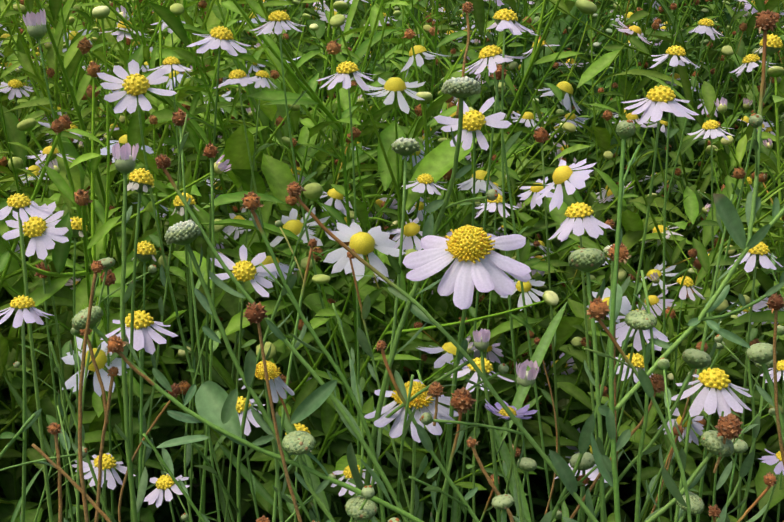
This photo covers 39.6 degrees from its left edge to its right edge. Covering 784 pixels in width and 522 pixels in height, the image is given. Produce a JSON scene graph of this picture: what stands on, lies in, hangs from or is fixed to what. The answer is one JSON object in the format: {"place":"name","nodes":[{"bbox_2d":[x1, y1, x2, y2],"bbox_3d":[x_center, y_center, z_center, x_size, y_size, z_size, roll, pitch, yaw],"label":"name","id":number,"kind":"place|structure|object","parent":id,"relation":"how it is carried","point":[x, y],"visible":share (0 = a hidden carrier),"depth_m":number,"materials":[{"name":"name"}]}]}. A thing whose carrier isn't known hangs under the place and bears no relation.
{"place":"outdoors","nodes":[
{"label":"outdoors","id":0,"kind":"place"},
{"bbox_2d":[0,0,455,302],"bbox_3d":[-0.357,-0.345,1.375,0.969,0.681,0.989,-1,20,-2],"label":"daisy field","id":1,"kind":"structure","parent":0,"point":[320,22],"depth_m":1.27,"materials":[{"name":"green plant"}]},
{"bbox_2d":[172,0,600,125],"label":"daisy field","id":2,"kind":"structure","parent":0,"point":[314,5],"depth_m":1.85,"materials":[{"name":"green plant"}]},
{"bbox_2d":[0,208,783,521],"bbox_3d":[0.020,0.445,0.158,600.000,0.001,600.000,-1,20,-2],"label":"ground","id":3,"kind":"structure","parent":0,"point":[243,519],"depth_m":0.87,"materials":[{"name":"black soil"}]},
{"bbox_2d":[0,295,50,521],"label":"daisy","id":4,"kind":"object","parent":3,"relation":"on","point":[24,308],"visible":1,"depth_m":0.32,"materials":[{"name":"white plant"}]},
{"bbox_2d":[0,193,59,521],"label":"daisy","id":5,"kind":"object","parent":3,"relation":"on","point":[19,203],"visible":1,"depth_m":0.33,"materials":[{"name":"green plant"}]},
{"bbox_2d":[0,79,73,374],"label":"daisy","id":6,"kind":"object","parent":3,"relation":"on","point":[15,86],"visible":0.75,"depth_m":0.79,"materials":[{"name":"white plant"}]},
{"bbox_2d":[2,201,75,519],"bbox_3d":[-0.179,0.125,0.576,0.029,0.350,0.138,-10,22,-25],"label":"daisy","id":7,"kind":"object","parent":3,"relation":"on","point":[35,228],"visible":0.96,"depth_m":0.47,"materials":[{"name":"white plant"}]},
{"bbox_2d":[0,408,87,470],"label":"stalk","id":8,"kind":"object","parent":3,"relation":"on","point":[31,420],"visible":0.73,"depth_m":0.32,"materials":[{"name":"green plant"}]},
{"bbox_2d":[18,261,73,521],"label":"stalk","id":9,"kind":"object","parent":3,"relation":"on","point":[49,418],"visible":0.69,"depth_m":0.51,"materials":[{"name":"green plant"}]},
{"bbox_2d":[47,422,61,521],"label":"dried flower","id":10,"kind":"object","parent":3,"relation":"on","point":[54,429],"visible":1,"depth_m":0.29,"materials":[{"name":"brown plant"}]},
{"bbox_2d":[20,276,121,521],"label":"stalk","id":11,"kind":"object","parent":3,"relation":"on","point":[52,443],"visible":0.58,"depth_m":0.52,"materials":[{"name":"green plant"}]},
{"bbox_2d":[31,443,111,521],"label":"dead stalk","id":12,"kind":"object","parent":3,"relation":"on","point":[73,482],"visible":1,"depth_m":0.29,"materials":[{"name":"brown plant"}]},
{"bbox_2d":[65,216,89,521],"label":"daisy","id":13,"kind":"object","parent":3,"relation":"on","point":[76,226],"visible":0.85,"depth_m":0.49,"materials":[{"name":"green plant"}]},
{"bbox_2d":[49,341,112,521],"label":"stalk","id":14,"kind":"object","parent":3,"relation":"on","point":[86,459],"visible":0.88,"depth_m":0.38,"materials":[{"name":"green plant"}]},
{"bbox_2d":[78,260,103,521],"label":"dried flower","id":15,"kind":"object","parent":3,"relation":"on","point":[97,267],"visible":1,"depth_m":0.27,"materials":[{"name":"brown plant"}]},
{"bbox_2d":[22,8,181,521],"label":"stem","id":16,"kind":"object","parent":3,"relation":"on","point":[35,24],"visible":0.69,"depth_m":0.59,"materials":[{"name":"green plant"}]},
{"bbox_2d":[72,453,135,521],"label":"daisy","id":17,"kind":"object","parent":3,"relation":"on","point":[109,462],"visible":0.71,"depth_m":0.43,"materials":[{"name":"white plant"}]},
{"bbox_2d":[57,257,156,521],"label":"stalk","id":18,"kind":"object","parent":3,"relation":"on","point":[108,263],"visible":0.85,"depth_m":0.42,"materials":[{"name":"green plant"}]},
{"bbox_2d":[94,366,120,521],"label":"dried flower","id":19,"kind":"object","parent":3,"relation":"on","point":[113,371],"visible":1,"depth_m":0.30,"materials":[{"name":"brown plant"}]},
{"bbox_2d":[100,269,117,517],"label":"dried flower","id":20,"kind":"object","parent":3,"relation":"on","point":[110,278],"visible":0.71,"depth_m":0.51,"materials":[{"name":"green plant"}]},
{"bbox_2d":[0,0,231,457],"bbox_3d":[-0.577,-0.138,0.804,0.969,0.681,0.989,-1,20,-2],"label":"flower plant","id":21,"kind":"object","parent":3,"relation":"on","point":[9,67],"depth_m":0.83,"materials":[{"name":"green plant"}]},
{"bbox_2d":[112,142,147,521],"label":"daisy","id":22,"kind":"object","parent":3,"relation":"on","point":[125,163],"visible":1,"depth_m":0.31,"materials":[{"name":"green plant"}]},
{"bbox_2d":[100,310,177,521],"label":"daisy","id":23,"kind":"object","parent":3,"relation":"on","point":[145,333],"visible":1,"depth_m":0.38,"materials":[{"name":"white plant"}]},
{"bbox_2d":[127,168,154,521],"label":"daisy","id":24,"kind":"object","parent":3,"relation":"on","point":[141,180],"visible":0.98,"depth_m":0.36,"materials":[{"name":"green plant"}]},
{"bbox_2d":[133,241,156,493],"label":"daisy","id":25,"kind":"object","parent":3,"relation":"on","point":[146,251],"visible":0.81,"depth_m":0.49,"materials":[{"name":"green plant"}]},
{"bbox_2d":[118,383,181,521],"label":"dried flower","id":26,"kind":"object","parent":3,"relation":"on","point":[176,391],"visible":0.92,"depth_m":0.38,"materials":[{"name":"brown plant"}]},
{"bbox_2d":[135,243,171,500],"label":"stalk","id":27,"kind":"object","parent":3,"relation":"on","point":[161,306],"visible":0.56,"depth_m":0.52,"materials":[{"name":"green plant"}]},
{"bbox_2d":[97,60,234,521],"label":"daisy","id":28,"kind":"object","parent":3,"relation":"on","point":[135,84],"visible":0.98,"depth_m":0.46,"materials":[{"name":"white plant"}]},
{"bbox_2d":[144,473,188,521],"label":"daisy","id":29,"kind":"object","parent":3,"relation":"on","point":[166,483],"visible":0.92,"depth_m":0.49,"materials":[{"name":"white plant"}]},
{"bbox_2d":[147,56,202,513],"bbox_3d":[-0.116,0.074,0.638,0.024,0.387,0.025,12,23,30],"label":"daisy","id":30,"kind":"object","parent":3,"relation":"on","point":[171,64],"visible":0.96,"depth_m":0.59,"materials":[{"name":"green plant"}]},
{"bbox_2d":[141,433,209,521],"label":"stalk","id":31,"kind":"object","parent":3,"relation":"on","point":[166,461],"visible":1,"depth_m":0.38,"materials":[{"name":"green plant"}]},
{"bbox_2d":[155,338,205,521],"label":"stalk","id":32,"kind":"object","parent":3,"relation":"on","point":[187,452],"visible":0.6,"depth_m":0.52,"materials":[{"name":"green plant"}]},
{"bbox_2d":[165,193,198,521],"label":"daisy","id":33,"kind":"object","parent":3,"relation":"on","point":[178,205],"visible":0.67,"depth_m":0.56,"materials":[{"name":"green plant"}]},
{"bbox_2d":[172,108,220,521],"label":"stem","id":34,"kind":"object","parent":3,"relation":"on","point":[178,117],"visible":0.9,"depth_m":0.51,"materials":[{"name":"green plant"}]},
{"bbox_2d":[198,142,220,521],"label":"dried flower","id":35,"kind":"object","parent":3,"relation":"on","point":[210,151],"visible":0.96,"depth_m":0.43,"materials":[{"name":"green plant"}]},
{"bbox_2d":[186,26,250,514],"bbox_3d":[-0.102,0.080,0.592,0.029,0.418,0.106,-15,25,-35],"label":"daisy","id":36,"kind":"object","parent":3,"relation":"on","point":[221,37],"visible":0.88,"depth_m":0.50,"materials":[{"name":"green plant"}]},
{"bbox_2d":[164,220,291,459],"bbox_3d":[-0.043,0.021,0.301,0.042,0.063,0.011,11,23,28],"label":"bud stem","id":37,"kind":"object","parent":3,"relation":"on","point":[186,233],"visible":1,"depth_m":0.30,"materials":[{"name":"green plant"}]},
{"bbox_2d":[187,261,296,521],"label":"stalk","id":38,"kind":"object","parent":3,"relation":"on","point":[292,279],"visible":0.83,"depth_m":0.34,"materials":[{"name":"green plant"}]},
{"bbox_2d":[209,245,279,521],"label":"daisy","id":39,"kind":"object","parent":3,"relation":"on","point":[244,270],"visible":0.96,"depth_m":0.45,"materials":[{"name":"white plant"}]},
{"bbox_2d":[216,70,275,521],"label":"daisy","id":40,"kind":"object","parent":3,"relation":"on","point":[263,75],"visible":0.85,"depth_m":0.61,"materials":[{"name":"green plant"}]},
{"bbox_2d":[72,306,423,521],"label":"bud stem","id":41,"kind":"object","parent":3,"relation":"on","point":[215,403],"visible":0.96,"depth_m":0.30,"materials":[{"name":"green plant"}]},
{"bbox_2d":[106,335,153,385],"bbox_3d":[-0.070,0.027,0.294,0.014,0.015,0.005,-1,20,-2],"label":"dried flower head","id":42,"kind":"object","parent":41,"relation":"on","point":[116,344],"visible":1,"depth_m":0.29,"materials":[{"name":"brown plant"}]},
{"bbox_2d":[236,396,264,518],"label":"daisy","id":43,"kind":"object","parent":3,"relation":"on","point":[240,404],"visible":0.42,"depth_m":0.43,"materials":[{"name":"white plant"}]},
{"bbox_2d":[181,220,335,521],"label":"stalk","id":44,"kind":"object","parent":3,"relation":"on","point":[312,243],"visible":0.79,"depth_m":0.36,"materials":[{"name":"green plant"}]},
{"bbox_2d":[243,302,301,521],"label":"stalk","id":45,"kind":"object","parent":3,"relation":"on","point":[254,313],"visible":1,"depth_m":0.27,"materials":[{"name":"brown plant"}]},
{"bbox_2d":[215,69,338,514],"bbox_3d":[-0.047,0.077,0.650,0.026,0.393,0.114,18,26,40],"label":"daisy","id":46,"kind":"object","parent":3,"relation":"on","point":[239,77],"visible":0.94,"depth_m":0.57,"materials":[{"name":"green plant"}]},
{"bbox_2d":[238,360,318,521],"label":"daisy","id":47,"kind":"object","parent":3,"relation":"on","point":[273,373],"visible":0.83,"depth_m":0.30,"materials":[{"name":"yellow plant"}]},
{"bbox_2d":[155,114,417,521],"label":"stalk","id":48,"kind":"object","parent":3,"relation":"on","point":[163,162],"visible":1,"depth_m":0.30,"materials":[{"name":"dry green plant stem"},{"name":"dried brown flower head"}]},
{"bbox_2d":[240,191,385,521],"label":"dried stem","id":49,"kind":"object","parent":3,"relation":"on","point":[251,201],"visible":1,"depth_m":0.31,"materials":[{"name":"green plant"}]},
{"bbox_2d":[251,10,380,517],"bbox_3d":[-0.021,0.068,0.610,0.108,0.416,0.028,-16,25,-36],"label":"daisy","id":50,"kind":"object","parent":3,"relation":"on","point":[279,21],"visible":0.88,"depth_m":0.53,"materials":[{"name":"green plant"}]},
{"bbox_2d":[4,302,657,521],"bbox_3d":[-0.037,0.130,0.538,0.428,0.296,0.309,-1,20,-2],"label":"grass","id":51,"kind":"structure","parent":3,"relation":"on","point":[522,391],"depth_m":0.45,"materials":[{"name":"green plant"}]},
{"bbox_2d":[282,431,400,521],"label":"bud stem","id":52,"kind":"object","parent":3,"relation":"on","point":[299,443],"visible":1,"depth_m":0.30,"materials":[{"name":"green plant"}]},
{"bbox_2d":[317,61,374,521],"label":"daisy","id":53,"kind":"object","parent":3,"relation":"on","point":[346,71],"visible":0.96,"depth_m":0.50,"materials":[{"name":"green plant"}]},
{"bbox_2d":[332,303,363,521],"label":"stalk","id":54,"kind":"object","parent":3,"relation":"on","point":[358,395],"visible":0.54,"depth_m":0.45,"materials":[{"name":"green plant"}]},
{"bbox_2d":[345,496,377,521],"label":"bud stem","id":55,"kind":"object","parent":3,"relation":"on","point":[369,510],"visible":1,"depth_m":0.30,"materials":[{"name":"green plant"}]},
{"bbox_2d":[347,248,418,515],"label":"stalk","id":56,"kind":"object","parent":3,"relation":"on","point":[364,342],"visible":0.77,"depth_m":0.40,"materials":[{"name":"green plant"}]},
{"bbox_2d":[348,137,419,521],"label":"bud","id":57,"kind":"object","parent":3,"relation":"on","point":[404,147],"visible":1,"depth_m":0.36,"materials":[{"name":"green plant"}]},
{"bbox_2d":[0,0,783,521],"bbox_3d":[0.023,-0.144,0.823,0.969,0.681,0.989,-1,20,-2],"label":"daisy field","id":58,"kind":"structure","parent":3,"relation":"on","point":[96,202],"depth_m":0.72,"materials":[{"name":"green plant"}]},
{"bbox_2d":[364,379,458,521],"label":"daisy","id":59,"kind":"object","parent":3,"relation":"on","point":[396,429],"visible":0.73,"depth_m":0.32,"materials":[{"name":"white plant"}]},
{"bbox_2d":[347,76,497,521],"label":"bud stem","id":60,"kind":"object","parent":3,"relation":"on","point":[461,88],"visible":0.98,"depth_m":0.31,"materials":[{"name":"green plant"}]},
{"bbox_2d":[402,173,446,516],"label":"daisy","id":61,"kind":"object","parent":3,"relation":"on","point":[425,180],"visible":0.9,"depth_m":0.61,"materials":[{"name":"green plant"}]},
{"bbox_2d":[374,340,479,521],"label":"dried flower","id":62,"kind":"object","parent":3,"relation":"on","point":[400,388],"visible":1,"depth_m":0.30,"materials":[{"name":"dried brown plant matter"}]},
{"bbox_2d":[286,181,597,521],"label":"long stem","id":63,"kind":"object","parent":3,"relation":"on","point":[560,467],"visible":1,"depth_m":0.31,"materials":[{"name":"green plant"}]},
{"bbox_2d":[431,387,476,521],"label":"dried flower head","id":64,"kind":"object","parent":3,"relation":"on","point":[462,400],"visible":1,"depth_m":0.30,"materials":[{"name":"dried brown plant matter"}]},
{"bbox_2d":[402,225,530,521],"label":"daisy","id":65,"kind":"object","parent":3,"relation":"on","point":[480,264],"visible":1,"depth_m":0.29,"materials":[{"name":"white plant"}]},
{"bbox_2d":[427,97,510,521],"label":"daisy","id":66,"kind":"object","parent":3,"relation":"on","point":[474,121],"visible":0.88,"depth_m":0.45,"materials":[{"name":"white plant"}]},
{"bbox_2d":[447,64,507,521],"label":"flower stem","id":67,"kind":"object","parent":3,"relation":"on","point":[472,310],"visible":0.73,"depth_m":0.54,"materials":[{"name":"green plant"}]},
{"bbox_2d":[444,357,514,521],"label":"daisy","id":68,"kind":"object","parent":3,"relation":"on","point":[488,369],"visible":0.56,"depth_m":0.44,"materials":[{"name":"white plant"}]},
{"bbox_2d":[457,194,519,521],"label":"daisy","id":69,"kind":"object","parent":3,"relation":"on","point":[494,205],"visible":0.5,"depth_m":0.60,"materials":[{"name":"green plant"}]},
{"bbox_2d":[460,44,553,521],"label":"daisy","id":70,"kind":"object","parent":3,"relation":"on","point":[490,57],"visible":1,"depth_m":0.49,"materials":[{"name":"green plant"}]},
{"bbox_2d":[478,359,538,513],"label":"daisy","id":71,"kind":"object","parent":3,"relation":"on","point":[524,378],"visible":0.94,"depth_m":0.40,"materials":[{"name":"green plant"}]},
{"bbox_2d":[484,399,537,521],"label":"daisy","id":72,"kind":"object","parent":3,"relation":"on","point":[519,413],"visible":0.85,"depth_m":0.33,"materials":[{"name":"purple petal"},{"name":"green leaf"}]},
{"bbox_2d":[487,8,538,521],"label":"daisy","id":73,"kind":"object","parent":3,"relation":"on","point":[505,19],"visible":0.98,"depth_m":0.48,"materials":[{"name":"green plant"}]},
{"bbox_2d":[473,328,561,521],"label":"flower bud","id":74,"kind":"object","parent":3,"relation":"on","point":[481,337],"visible":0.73,"depth_m":0.34,"materials":[{"name":"green plant"}]},
{"bbox_2d":[533,127,565,510],"bbox_3d":[0.095,0.091,0.635,0.022,0.359,0.075,8,21,21],"label":"bud","id":75,"kind":"object","parent":3,"relation":"on","point":[541,135],"visible":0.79,"depth_m":0.58,"materials":[{"name":"green plant"}]},
{"bbox_2d":[548,202,613,521],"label":"daisy","id":76,"kind":"object","parent":3,"relation":"on","point":[579,218],"visible":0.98,"depth_m":0.41,"materials":[{"name":"white plant"}]},
{"bbox_2d":[540,245,630,521],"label":"stalk","id":77,"kind":"object","parent":3,"relation":"on","point":[587,430],"visible":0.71,"depth_m":0.33,"materials":[{"name":"green plant"}]},
{"bbox_2d":[568,248,605,521],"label":"flower bud","id":78,"kind":"object","parent":3,"relation":"on","point":[587,260],"visible":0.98,"depth_m":0.32,"materials":[{"name":"green plant"}]},
{"bbox_2d":[591,120,639,521],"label":"bud stem","id":79,"kind":"object","parent":3,"relation":"on","point":[605,464],"visible":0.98,"depth_m":0.31,"materials":[{"name":"green plant"}]},
{"bbox_2d":[570,373,664,518],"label":"dried flower","id":80,"kind":"object","parent":3,"relation":"on","point":[657,380],"visible":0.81,"depth_m":0.32,"materials":[{"name":"brown plant"}]},
{"bbox_2d":[607,242,630,470],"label":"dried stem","id":81,"kind":"object","parent":3,"relation":"on","point":[623,254],"visible":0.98,"depth_m":0.32,"materials":[{"name":"brown plant"}]},
{"bbox_2d":[595,353,652,509],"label":"daisy","id":82,"kind":"object","parent":3,"relation":"on","point":[637,360],"visible":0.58,"depth_m":0.50,"materials":[{"name":"white plant"}]},
{"bbox_2d":[587,309,668,521],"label":"daisy","id":83,"kind":"object","parent":3,"relation":"on","point":[622,331],"visible":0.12,"depth_m":0.43,"materials":[{"name":"white plant"}]},
{"bbox_2d":[584,296,691,521],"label":"stalk","id":84,"kind":"object","parent":3,"relation":"on","point":[598,309],"visible":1,"depth_m":0.27,"materials":[{"name":"green plant"}]},
{"bbox_2d":[621,310,656,521],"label":"bud stem","id":85,"kind":"object","parent":3,"relation":"on","point":[640,320],"visible":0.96,"depth_m":0.31,"materials":[{"name":"green plant"}]},
{"bbox_2d":[592,85,698,500],"bbox_3d":[0.093,0.120,0.498,0.062,0.406,0.028,19,27,41],"label":"daisy","id":86,"kind":"object","parent":3,"relation":"on","point":[661,98],"visible":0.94,"depth_m":0.42,"materials":[{"name":"white plant"}]},
{"bbox_2d":[588,348,710,521],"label":"bud stem","id":87,"kind":"object","parent":3,"relation":"on","point":[693,358],"visible":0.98,"depth_m":0.33,"materials":[{"name":"green plant"}]},
{"bbox_2d":[552,0,783,521],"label":"leafy plant","id":88,"kind":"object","parent":3,"relation":"on","point":[769,133],"depth_m":1.00,"materials":[{"name":"green plant"}]},
{"bbox_2d":[650,45,699,521],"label":"daisy","id":89,"kind":"object","parent":3,"relation":"on","point":[676,54],"visible":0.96,"depth_m":0.57,"materials":[{"name":"green plant"}]},
{"bbox_2d":[624,341,725,521],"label":"stalk","id":90,"kind":"object","parent":3,"relation":"on","point":[655,478],"visible":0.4,"depth_m":0.48,"materials":[{"name":"green plant"}]},
{"bbox_2d":[637,18,722,301],"bbox_3d":[0.192,0.010,0.823,0.078,0.383,0.030,5,21,14],"label":"daisy","id":91,"kind":"object","parent":3,"relation":"on","point":[706,25],"visible":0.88,"depth_m":0.76,"materials":[{"name":"white plant"}]},
{"bbox_2d":[661,276,705,521],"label":"daisy","id":92,"kind":"object","parent":3,"relation":"on","point":[688,283],"visible":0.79,"depth_m":0.62,"materials":[{"name":"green plant"}]},
{"bbox_2d":[644,430,733,521],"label":"bud stem","id":93,"kind":"object","parent":3,"relation":"on","point":[711,442],"visible":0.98,"depth_m":0.30,"materials":[{"name":"green plant"}]},
{"bbox_2d":[614,193,783,411],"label":"branch","id":94,"kind":"object","parent":3,"relation":"on","point":[728,215],"visible":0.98,"depth_m":0.30,"materials":[{"name":"green plant"}]},
{"bbox_2d":[701,271,783,321],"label":"stem","id":95,"kind":"object","parent":94,"relation":"attached to","point":[774,289],"visible":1,"depth_m":0.30,"materials":[{"name":"green plant"}]},
{"bbox_2d":[674,194,733,521],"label":"stalk","id":96,"kind":"object","parent":3,"relation":"on","point":[683,458],"visible":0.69,"depth_m":0.38,"materials":[{"name":"green plant"}]},
{"bbox_2d":[688,120,733,503],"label":"daisy","id":97,"kind":"object","parent":3,"relation":"on","point":[711,128],"visible":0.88,"depth_m":0.60,"materials":[{"name":"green plant"}]},
{"bbox_2d":[671,368,751,521],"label":"daisy","id":98,"kind":"object","parent":3,"relation":"on","point":[712,395],"visible":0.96,"depth_m":0.36,"materials":[{"name":"white plant"}]},
{"bbox_2d":[653,34,782,521],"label":"daisy","id":99,"kind":"object","parent":3,"relation":"on","point":[774,44],"visible":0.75,"depth_m":0.57,"materials":[{"name":"green plant"}]},
{"bbox_2d":[713,413,742,473],"bbox_3d":[0.091,0.049,0.295,0.008,0.017,0.007,-1,20,-2],"label":"dried flower head","id":100,"kind":"object","parent":3,"relation":"on","point":[728,426],"visible":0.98,"depth_m":0.29},
{"bbox_2d":[711,402,768,521],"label":"stalk","id":101,"kind":"object","parent":3,"relation":"on","point":[723,479],"visible":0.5,"depth_m":0.33,"materials":[{"name":"green plant"}]},
{"bbox_2d":[701,325,783,521],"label":"stalk","id":102,"kind":"object","parent":3,"relation":"on","point":[780,330],"visible":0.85,"depth_m":0.36,"materials":[{"name":"green plant"}]},
{"bbox_2d":[714,334,772,521],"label":"bud","id":103,"kind":"object","parent":3,"relation":"on","point":[747,463],"visible":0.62,"depth_m":0.36,"materials":[{"name":"green plant"}]},
{"bbox_2d":[729,54,774,516],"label":"daisy","id":104,"kind":"object","parent":3,"relation":"on","point":[750,61],"visible":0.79,"depth_m":0.70,"materials":[{"name":"green plant"}]},
{"bbox_2d":[727,242,782,520],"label":"daisy","id":105,"kind":"object","parent":3,"relation":"on","point":[759,252],"visible":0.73,"depth_m":0.48,"materials":[{"name":"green plant"}]},
{"bbox_2d":[745,9,777,247],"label":"dried flower","id":106,"kind":"object","parent":3,"relation":"on","point":[766,21],"visible":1,"depth_m":0.30,"materials":[{"name":"green plant"}]},
{"bbox_2d":[746,343,783,440],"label":"bud","id":107,"kind":"object","parent":3,"relation":"on","point":[761,354],"visible":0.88,"depth_m":0.34,"materials":[{"name":"green plant"}]},
{"bbox_2d":[758,449,783,521],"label":"daisy","id":108,"kind":"object","parent":3,"relation":"on","point":[774,459],"visible":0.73,"depth_m":0.50,"materials":[{"name":"white plant"}]},
{"bbox_2d":[765,293,783,465],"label":"dried flower","id":109,"kind":"object","parent":3,"relation":"on","point":[775,303],"visible":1,"depth_m":0.33,"materials":[{"name":"brown plant"}]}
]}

